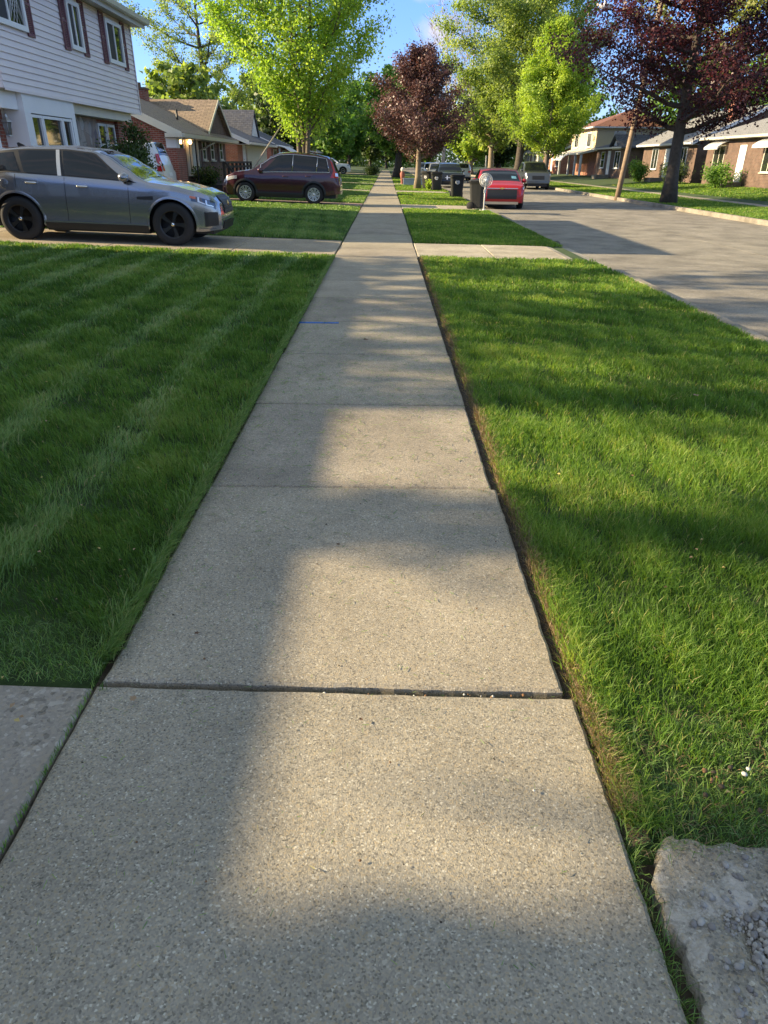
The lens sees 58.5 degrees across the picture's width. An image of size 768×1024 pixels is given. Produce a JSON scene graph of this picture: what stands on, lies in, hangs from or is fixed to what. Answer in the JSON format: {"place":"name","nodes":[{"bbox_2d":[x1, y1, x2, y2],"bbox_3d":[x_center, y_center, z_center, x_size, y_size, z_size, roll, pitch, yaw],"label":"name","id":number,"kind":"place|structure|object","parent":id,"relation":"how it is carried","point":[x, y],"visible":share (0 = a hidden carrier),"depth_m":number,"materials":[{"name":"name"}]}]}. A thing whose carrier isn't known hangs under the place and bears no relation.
{"place":"outdoors","nodes":[
{"label":"outdoors","id":0,"kind":"place"},
{"bbox_2d":[0,685,92,862],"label":"driveway","id":1,"kind":"structure","parent":0,"point":[32,737],"depth_m":2.08,"materials":[{"name":"concrete"}]},
{"bbox_2d":[0,228,341,256],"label":"driveway","id":2,"kind":"structure","parent":0,"point":[208,242],"depth_m":13.78,"materials":[{"name":"concrete"}]},
{"bbox_2d":[0,142,233,245],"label":"parked suv","id":3,"kind":"object","parent":2,"relation":"on","point":[62,188],"visible":0.99,"depth_m":12.87,"materials":[{"name":"grey paint"}]},
{"bbox_2d":[0,200,360,240],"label":"grass","id":4,"kind":"structure","parent":0,"point":[281,219],"depth_m":19.03,"materials":[{"name":"plant"}]},
{"bbox_2d":[120,120,152,163],"bbox_3d":[-7.621,-10.790,21.278,0.915,2.440,1.036,1,27,0],"label":"evergreen shrub","id":5,"kind":"object","parent":4,"relation":"on","point":[132,129],"visible":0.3,"depth_m":20.93,"materials":[{"name":"green plant"}]},
{"bbox_2d":[221,190,368,202],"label":"grass","id":6,"kind":"structure","parent":0,"point":[351,196],"depth_m":30.10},
{"bbox_2d":[230,198,362,208],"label":"driveway","id":7,"kind":"structure","parent":0,"point":[300,202],"depth_m":27.70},
{"bbox_2d":[128,141,176,179],"bbox_3d":[-10.668,-13.463,26.736,4.704,1.840,2.290,1,27,0],"label":"parked minivan","id":8,"kind":"object","parent":7,"relation":"on","point":[160,154],"visible":0.09,"depth_m":26.27,"materials":[{"name":"white paint"}]},
{"bbox_2d":[223,152,342,203],"bbox_3d":[-3.942,-13.100,26.841,4.620,1.781,2.140,2,27,-1],"label":"parked suv","id":9,"kind":"object","parent":7,"relation":"on","point":[313,178],"visible":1,"depth_m":26.09,"materials":[{"name":"red paint"}]},
{"bbox_2d":[0,170,686,1023],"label":"sidewalk","id":10,"kind":"structure","parent":0,"point":[478,852],"depth_m":1.99,"materials":[{"name":"concrete"}]},
{"bbox_2d":[1,295,587,993],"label":"grass clippings","id":11,"kind":"object","parent":10,"relation":"on","point":[349,505],"depth_m":4.18,"materials":[{"name":"plant"}]},
{"bbox_2d":[342,182,373,189],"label":"grass","id":12,"kind":"structure","parent":0,"point":[359,186],"depth_m":46.25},
{"bbox_2d":[340,174,377,183],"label":"grass","id":13,"kind":"structure","parent":0,"point":[360,178],"depth_m":64.68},
{"bbox_2d":[0,162,767,864],"bbox_3d":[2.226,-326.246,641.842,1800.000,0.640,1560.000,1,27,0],"label":"ground","id":14,"kind":"structure","parent":0,"point":[356,170],"depth_m":2.97,"materials":[{"name":"plant"}]},
{"bbox_2d":[0,679,94,853],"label":"joint grass","id":15,"kind":"structure","parent":14,"relation":"on","point":[26,804],"depth_m":1.96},
{"bbox_2d":[0,613,115,685],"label":"sparse grass","id":16,"kind":"structure","parent":14,"relation":"on","point":[21,649],"depth_m":2.42,"materials":[{"name":"plant"}]},
{"bbox_2d":[0,0,149,150],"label":"two storey house","id":17,"kind":"structure","parent":14,"relation":"on","point":[68,75],"depth_m":17.11,"materials":[{"name":"white wood"}]},
{"bbox_2d":[0,0,29,32],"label":"window","id":18,"kind":"structure","parent":17,"relation":"in","point":[6,18],"depth_m":14.58,"materials":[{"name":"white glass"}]},
{"bbox_2d":[31,114,46,144],"bbox_3d":[-8.025,-8.587,16.023,0.069,1.200,0.580,1,27,0],"label":"window","id":19,"kind":"structure","parent":17,"relation":"in","point":[39,130],"depth_m":15.99,"materials":[{"name":"white glass"}]},
{"bbox_2d":[42,116,66,144],"bbox_3d":[-8.023,-8.867,16.846,0.069,1.450,1.100,1,27,0],"label":"window","id":20,"kind":"structure","parent":17,"relation":"in","point":[53,126],"depth_m":16.72,"materials":[{"name":"white glass"}]},
{"bbox_2d":[62,118,75,144],"bbox_3d":[-8.019,-9.360,17.537,0.069,1.200,0.540,1,27,0],"label":"window","id":21,"kind":"structure","parent":17,"relation":"in","point":[67,123],"depth_m":17.47,"materials":[{"name":"clear glass"}]},
{"bbox_2d":[64,0,85,52],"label":"window","id":22,"kind":"structure","parent":17,"relation":"in","point":[72,10],"depth_m":17.42,"materials":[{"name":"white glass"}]},
{"bbox_2d":[96,123,108,147],"bbox_3d":[-8.447,-11.092,20.707,0.049,1.110,0.660,1,27,0],"label":"window","id":23,"kind":"structure","parent":17,"relation":"in","point":[101,128],"depth_m":20.59,"materials":[{"name":"clear glass"}]},
{"bbox_2d":[106,124,117,150],"bbox_3d":[-8.445,-11.421,21.353,0.049,1.110,0.670,1,27,0],"label":"window","id":24,"kind":"structure","parent":17,"relation":"in","point":[111,134],"depth_m":21.27,"materials":[{"name":"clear glass"}]},
{"bbox_2d":[103,17,126,67],"bbox_3d":[-7.841,-13.660,20.000,0.059,1.060,1.320,1,27,0],"label":"window","id":25,"kind":"structure","parent":17,"relation":"in","point":[113,31],"depth_m":19.98,"materials":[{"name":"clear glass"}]},
{"bbox_2d":[94,129,163,170],"bbox_3d":[-7.383,-10.103,20.287,1.844,2.184,2.101,1,27,0],"label":"evergreen shrub","id":26,"kind":"object","parent":14,"relation":"on","point":[136,154],"visible":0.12,"depth_m":19.94,"materials":[{"name":"green plant"}]},
{"bbox_2d":[0,240,330,674],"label":"grass","id":27,"kind":"structure","parent":14,"relation":"on","point":[121,269],"depth_m":5.22,"materials":[{"name":"plant"}]},
{"bbox_2d":[124,82,238,183],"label":"brick house","id":28,"kind":"structure","parent":14,"relation":"on","point":[188,134],"depth_m":32.67,"materials":[{"name":"beige"}]},
{"bbox_2d":[185,140,199,175],"bbox_3d":[-8.782,-16.428,31.699,0.170,1.595,1.990,1,27,0],"label":"door","id":29,"kind":"structure","parent":28,"relation":"in","point":[190,148],"depth_m":31.50,"materials":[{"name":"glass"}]},
{"bbox_2d":[115,0,259,109],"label":"tall tree","id":30,"kind":"object","parent":14,"relation":"on","point":[201,55],"visible":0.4,"depth_m":69.67,"materials":[{"name":"green plant"}]},
{"bbox_2d":[140,59,234,109],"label":"background tree","id":31,"kind":"object","parent":14,"relation":"on","point":[176,77],"visible":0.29,"depth_m":55.61,"materials":[{"name":"green plant"}]},
{"bbox_2d":[191,164,222,186],"bbox_3d":[-8.225,-15.408,31.629,1.743,1.231,1.389,13,30,23],"label":"porch shrub","id":32,"kind":"object","parent":14,"relation":"on","point":[208,177],"visible":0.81,"depth_m":31.45,"materials":[{"name":"green plant"}]},
{"bbox_2d":[92,254,335,670],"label":"edge grass","id":33,"kind":"structure","parent":14,"relation":"on","point":[118,636],"depth_m":3.35,"materials":[{"name":"plant"}]},
{"bbox_2d":[205,161,251,189],"bbox_3d":[-7.637,-17.005,34.797,2.300,1.400,7.200,1,27,0],"label":"porch railing","id":34,"kind":"object","parent":14,"relation":"on","point":[229,167],"visible":0.39,"depth_m":32.90,"materials":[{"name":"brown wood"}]},
{"bbox_2d":[252,125,281,168],"bbox_3d":[-5.834,-17.114,32.869,2.256,2.651,0.099,-14,30,-26],"label":"leaning pole","id":35,"kind":"object","parent":34,"relation":"attached to","point":[256,163],"visible":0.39,"depth_m":32.83,"materials":[{"name":"brown wood"}]},
{"bbox_2d":[218,72,265,113],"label":"background tree","id":36,"kind":"object","parent":14,"relation":"on","point":[234,90],"visible":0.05,"depth_m":117.24,"materials":[{"name":"green plant"}]},
{"bbox_2d":[208,99,277,174],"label":"red brick house","id":37,"kind":"structure","parent":14,"relation":"on","point":[244,130],"depth_m":47.06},
{"bbox_2d":[259,131,296,158],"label":"awning house","id":38,"kind":"structure","parent":14,"relation":"on","point":[283,146],"depth_m":57.33,"materials":[{"name":"white brick"}]},
{"bbox_2d":[236,86,334,151],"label":"background tree","id":39,"kind":"object","parent":14,"relation":"on","point":[266,122],"visible":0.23,"depth_m":66.71,"materials":[{"name":"green plant"}]},
{"bbox_2d":[177,0,396,152],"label":"maple tree","id":40,"kind":"object","parent":14,"relation":"on","point":[292,102],"visible":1,"depth_m":29.23,"materials":[{"name":"green plant"}]},
{"bbox_2d":[251,88,338,152],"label":"background tree","id":41,"kind":"object","parent":14,"relation":"on","point":[314,147],"visible":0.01,"depth_m":86.16,"materials":[{"name":"green plant"}]},
{"bbox_2d":[314,98,361,160],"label":"background tree","id":42,"kind":"object","parent":14,"relation":"on","point":[334,146],"visible":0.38,"depth_m":102.57,"materials":[{"name":"green plant"}]},
{"bbox_2d":[331,81,368,165],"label":"background tree","id":43,"kind":"object","parent":14,"relation":"on","point":[358,139],"visible":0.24,"depth_m":114.53,"materials":[{"name":"green plant"}]},
{"bbox_2d":[358,109,382,166],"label":"background tree","id":44,"kind":"object","parent":14,"relation":"on","point":[370,152],"visible":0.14,"depth_m":131.94,"materials":[{"name":"green plant"}]},
{"bbox_2d":[362,163,381,174],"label":"clipped hedge","id":45,"kind":"object","parent":14,"relation":"on","point":[372,170],"visible":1,"depth_m":85.82,"materials":[{"name":"green plant"}]},
{"bbox_2d":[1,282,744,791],"bbox_3d":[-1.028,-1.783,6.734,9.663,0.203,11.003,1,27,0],"label":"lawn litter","id":46,"kind":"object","parent":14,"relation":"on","point":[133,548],"visible":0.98,"depth_m":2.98,"materials":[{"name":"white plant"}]},
{"bbox_2d":[377,150,394,168],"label":"background tree","id":47,"kind":"object","parent":14,"relation":"on","point":[387,158],"visible":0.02,"depth_m":177.43,"materials":[{"name":"green plant"}]},
{"bbox_2d":[92,259,698,1023],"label":"soil strip","id":48,"kind":"object","parent":14,"relation":"on","point":[646,869],"visible":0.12,"depth_m":2.58,"materials":[{"name":"soil"}]},
{"bbox_2d":[418,257,653,821],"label":"dry grass","id":49,"kind":"structure","parent":48,"relation":"on","point":[477,417],"depth_m":2.69,"materials":[{"name":"plant"}]},
{"bbox_2d":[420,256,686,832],"bbox_3d":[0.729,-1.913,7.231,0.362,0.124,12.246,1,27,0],"label":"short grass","id":50,"kind":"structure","parent":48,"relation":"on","point":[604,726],"depth_m":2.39,"materials":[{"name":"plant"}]},
{"bbox_2d":[610,803,709,1023],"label":"grass","id":51,"kind":"structure","parent":48,"relation":"on","point":[655,925],"depth_m":1.58,"materials":[{"name":"plant"}]},
{"bbox_2d":[380,113,410,167],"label":"background tree","id":52,"kind":"object","parent":14,"relation":"on","point":[404,159],"visible":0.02,"depth_m":122.70,"materials":[{"name":"green plant"}]},
{"bbox_2d":[342,64,450,177],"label":"shade tree","id":53,"kind":"object","parent":14,"relation":"on","point":[368,88],"visible":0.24,"depth_m":71.11,"materials":[{"name":"green plant"}]},
{"bbox_2d":[394,184,448,191],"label":"grass","id":54,"kind":"structure","parent":14,"relation":"on","point":[401,187],"depth_m":43.92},
{"bbox_2d":[403,178,421,184],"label":"storage bin","id":55,"kind":"object","parent":54,"relation":"on","point":[408,181],"visible":0.36,"depth_m":51.68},
{"bbox_2d":[363,38,484,188],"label":"red maple","id":56,"kind":"object","parent":14,"relation":"on","point":[423,78],"visible":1,"depth_m":42.13,"materials":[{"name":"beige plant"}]},
{"bbox_2d":[421,171,432,187],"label":"wheeled bin","id":57,"kind":"object","parent":14,"relation":"on","point":[426,175],"visible":0.66,"depth_m":45.50,"materials":[{"name":"black plastic"}]},
{"bbox_2d":[431,171,442,189],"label":"wheeled bin","id":58,"kind":"object","parent":14,"relation":"on","point":[436,177],"visible":0.95,"depth_m":42.62,"materials":[{"name":"black plastic"}]},
{"bbox_2d":[414,0,473,162],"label":"bare tree","id":59,"kind":"object","parent":14,"relation":"on","point":[444,149],"visible":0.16,"depth_m":124.68,"materials":[{"name":"green plant"}]},
{"bbox_2d":[401,204,486,209],"bbox_3d":[2.503,-11.908,27.147,3.641,0.304,5.000,1,27,0],"label":"apron","id":60,"kind":"object","parent":14,"relation":"on","point":[433,206],"visible":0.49,"depth_m":27.20,"materials":[{"name":"concrete"}]},
{"bbox_2d":[466,178,486,208],"bbox_3d":[3.582,-12.273,26.470,0.774,1.089,0.777,10,29,18],"label":"wheeled bin","id":61,"kind":"object","parent":60,"relation":"on","point":[476,194],"visible":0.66,"depth_m":26.21,"materials":[{"name":"black plastic"}]},
{"bbox_2d":[479,173,492,210],"bbox_3d":[3.808,-12.040,25.833,0.519,1.302,0.495,14,30,24],"label":"pedestal fan","id":62,"kind":"object","parent":60,"relation":"on","point":[485,180],"visible":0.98,"depth_m":25.60,"materials":[{"name":"white plastic"}]},
{"bbox_2d":[450,174,464,196],"bbox_3d":[3.729,-16.686,35.089,0.777,1.089,0.774,1,27,0],"label":"wheeled bin","id":63,"kind":"object","parent":14,"relation":"on","point":[457,182],"visible":0.98,"depth_m":34.80,"materials":[{"name":"black plastic"}]},
{"bbox_2d":[438,104,491,173],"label":"street tree","id":64,"kind":"object","parent":14,"relation":"on","point":[464,148],"visible":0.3,"depth_m":103.44,"materials":[{"name":"green plant"}]},
{"bbox_2d":[338,119,596,167],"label":"distant woods","id":65,"kind":"object","parent":14,"relation":"on","point":[358,161],"visible":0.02,"depth_m":204.71,"materials":[{"name":"green plant"}]},
{"bbox_2d":[444,9,500,162],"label":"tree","id":66,"kind":"object","parent":14,"relation":"on","point":[466,51],"visible":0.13,"depth_m":116.05,"materials":[{"name":"green plant"}]},
{"bbox_2d":[446,62,515,167],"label":"street tree","id":67,"kind":"object","parent":14,"relation":"on","point":[481,133],"visible":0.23,"depth_m":84.74,"materials":[{"name":"green plant"}]},
{"bbox_2d":[482,120,527,167],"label":"background tree","id":68,"kind":"object","parent":14,"relation":"on","point":[507,153],"visible":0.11,"depth_m":109.90,"materials":[{"name":"green plant"}]},
{"bbox_2d":[414,243,613,269],"bbox_3d":[2.457,-5.130,13.878,3.641,0.304,4.500,1,27,0],"label":"apron","id":69,"kind":"object","parent":14,"relation":"on","point":[491,251],"visible":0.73,"depth_m":13.81,"materials":[{"name":"concrete"}]},
{"bbox_2d":[429,0,624,170],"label":"shade tree","id":70,"kind":"object","parent":14,"relation":"on","point":[516,26],"visible":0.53,"depth_m":60.65,"materials":[{"name":"green plant"}]},
{"bbox_2d":[524,137,571,161],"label":"ranch house","id":71,"kind":"structure","parent":14,"relation":"on","point":[531,158],"depth_m":103.35,"materials":[{"name":"grey"}]},
{"bbox_2d":[493,11,611,187],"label":"young tree","id":72,"kind":"object","parent":14,"relation":"on","point":[565,91],"visible":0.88,"depth_m":50.41,"materials":[{"name":"green plant"}]},
{"bbox_2d":[540,138,574,173],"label":"ranch house","id":73,"kind":"structure","parent":14,"relation":"on","point":[553,166],"depth_m":86.78,"materials":[{"name":"orange brick"}]},
{"bbox_2d":[538,74,623,135],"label":"background tree","id":74,"kind":"object","parent":14,"relation":"on","point":[611,112],"visible":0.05,"depth_m":106.25,"materials":[{"name":"green plant"}]},
{"bbox_2d":[554,109,675,175],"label":"yellow house","id":75,"kind":"structure","parent":14,"relation":"on","point":[601,132],"depth_m":73.53,"materials":[{"name":"paint"}]},
{"bbox_2d":[591,133,659,178],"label":"dark roofed house","id":76,"kind":"structure","parent":14,"relation":"on","point":[609,158],"depth_m":64.15,"materials":[{"name":"brown brick"}]},
{"bbox_2d":[612,151,620,168],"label":"window","id":77,"kind":"structure","parent":76,"relation":"in","point":[617,153],"depth_m":64.29,"materials":[{"name":"clear glass"}]},
{"bbox_2d":[599,0,663,200],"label":"utility pole","id":78,"kind":"object","parent":14,"relation":"on","point":[624,166],"visible":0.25,"depth_m":36.18,"materials":[{"name":"brown wood"}]},
{"bbox_2d":[627,156,653,181],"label":"porch shrub","id":79,"kind":"object","parent":14,"relation":"on","point":[639,172],"visible":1,"depth_m":55.10,"materials":[{"name":"green plant"}]},
{"bbox_2d":[531,0,767,203],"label":"red maple","id":80,"kind":"object","parent":14,"relation":"on","point":[686,43],"visible":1,"depth_m":29.23,"materials":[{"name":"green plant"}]},
{"bbox_2d":[656,158,690,183],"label":"porch shrub","id":81,"kind":"object","parent":14,"relation":"on","point":[682,167],"visible":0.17,"depth_m":49.17,"materials":[{"name":"green plant"}]},
{"bbox_2d":[585,701,767,863],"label":"sparse grass","id":82,"kind":"structure","parent":14,"relation":"on","point":[717,787],"depth_m":1.96,"materials":[{"name":"plant"}]},
{"bbox_2d":[641,54,752,124],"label":"bushy tree","id":83,"kind":"object","parent":14,"relation":"on","point":[659,104],"visible":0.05,"depth_m":71.04,"materials":[{"name":"green plant"}]},
{"bbox_2d":[628,0,767,118],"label":"tall tree","id":84,"kind":"object","parent":14,"relation":"on","point":[751,3],"visible":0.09,"depth_m":58.97,"materials":[{"name":"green plant"}]},
{"bbox_2d":[636,90,767,182],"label":"grey ranch house","id":85,"kind":"structure","parent":14,"relation":"on","point":[657,154],"depth_m":51.43,"materials":[{"name":"brown brick"}]},
{"bbox_2d":[650,148,659,169],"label":"window","id":86,"kind":"structure","parent":85,"relation":"in","point":[654,159],"depth_m":56.98,"materials":[{"name":"clear glass"}]},
{"bbox_2d":[681,147,688,168],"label":"window","id":87,"kind":"structure","parent":85,"relation":"in","point":[685,149],"depth_m":51.29,"materials":[{"name":"clear glass"}]},
{"bbox_2d":[649,835,767,1023],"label":"broken slab","id":88,"kind":"structure","parent":14,"relation":"on","point":[680,881],"depth_m":1.61,"materials":[{"name":"concrete"}]},
{"bbox_2d":[700,159,747,187],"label":"porch shrub","id":89,"kind":"object","parent":14,"relation":"on","point":[715,177],"visible":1,"depth_m":42.28,"materials":[{"name":"green plant"}]},
{"bbox_2d":[700,118,767,187],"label":"grey ranch house","id":90,"kind":"structure","parent":14,"relation":"on","point":[742,149],"depth_m":42.36,"materials":[{"name":"brown brick"}]},
{"bbox_2d":[710,145,726,170],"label":"window","id":91,"kind":"structure","parent":90,"relation":"in","point":[719,154],"depth_m":45.28,"materials":[{"name":"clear glass"}]},
{"bbox_2d":[733,145,747,181],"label":"door","id":92,"kind":"structure","parent":90,"relation":"in","point":[743,148],"depth_m":42.54,"materials":[{"name":"white metal"}]},
{"bbox_2d":[760,147,767,173],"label":"window","id":93,"kind":"structure","parent":90,"relation":"in","point":[764,167],"depth_m":39.79,"materials":[{"name":"clear glass"}]},
{"bbox_2d":[717,52,767,110],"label":"bushy tree","id":94,"kind":"object","parent":14,"relation":"on","point":[751,86],"visible":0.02,"depth_m":56.68,"materials":[{"name":"green plant"}]},
{"bbox_2d":[35,343,762,970],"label":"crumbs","id":95,"kind":"object","parent":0,"point":[743,773],"visible":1,"depth_m":1.97,"materials":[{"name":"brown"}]},
{"bbox_2d":[397,191,469,205],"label":"grass","id":96,"kind":"structure","parent":0,"point":[420,198],"depth_m":32.21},
{"bbox_2d":[117,0,765,162],"label":"sky","id":97,"kind":"structure","parent":0,"point":[407,13],"materials":[{"name":"blue"}]},
{"bbox_2d":[403,207,561,246],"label":"grass","id":98,"kind":"structure","parent":0,"point":[481,227],"depth_m":18.06,"materials":[{"name":"plant"}]},
{"bbox_2d":[404,168,767,336],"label":"street","id":99,"kind":"structure","parent":0,"point":[718,266],"depth_m":17.02,"materials":[{"name":"concrete"}]},
{"bbox_2d":[435,163,464,184],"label":"parked suv","id":100,"kind":"object","parent":99,"relation":"on","point":[447,169],"visible":0.48,"depth_m":53.22,"materials":[{"name":"grey paint"}]},
{"bbox_2d":[459,163,470,180],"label":"silver suv","id":101,"kind":"object","parent":99,"relation":"on","point":[466,167],"visible":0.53,"depth_m":72.05,"materials":[{"name":"paint"}]},
{"bbox_2d":[474,168,526,208],"bbox_3d":[5.045,-14.434,30.509,2.328,1.550,4.554,2,27,3],"label":"parked car","id":102,"kind":"object","parent":99,"relation":"on","point":[506,186],"visible":0.66,"depth_m":28.76,"materials":[{"name":"red paint"}]},
{"bbox_2d":[518,161,550,189],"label":"pickup truck","id":103,"kind":"object","parent":99,"relation":"on","point":[536,174],"visible":0.82,"depth_m":50.82,"materials":[{"name":"grey paint"}]},
{"bbox_2d":[405,170,767,344],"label":"kerb","id":104,"kind":"structure","parent":99,"relation":"on","point":[723,216],"depth_m":23.82,"materials":[{"name":"concrete"}]},
{"bbox_2d":[420,254,767,839],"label":"grass","id":105,"kind":"structure","parent":0,"point":[558,276],"depth_m":4.10,"materials":[{"name":"plant"}]},
{"bbox_2d":[476,172,767,206],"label":"sidewalk","id":106,"kind":"structure","parent":0,"point":[760,205],"depth_m":36.49,"materials":[{"name":"concrete"}]},
{"bbox_2d":[549,181,767,219],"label":"grass","id":107,"kind":"structure","parent":0,"point":[752,211],"depth_m":32.34,"materials":[{"name":"plant"}]},
{"bbox_2d":[612,181,767,201],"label":"grass","id":108,"kind":"structure","parent":0,"point":[761,195],"depth_m":40.44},
{"bbox_2d":[691,854,767,1023],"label":"gravel","id":109,"kind":"structure","parent":0,"point":[754,933],"depth_m":1.58,"materials":[{"name":"gravel"}]},
{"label":"driveway","id":110,"kind":"structure","parent":0,"visible":0},
{"bbox_2d":[332,158,350,173],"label":"parked suv","id":111,"kind":"object","parent":110,"relation":"on","point":[343,168],"visible":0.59,"depth_m":79.16,"materials":[{"name":"white paint"}]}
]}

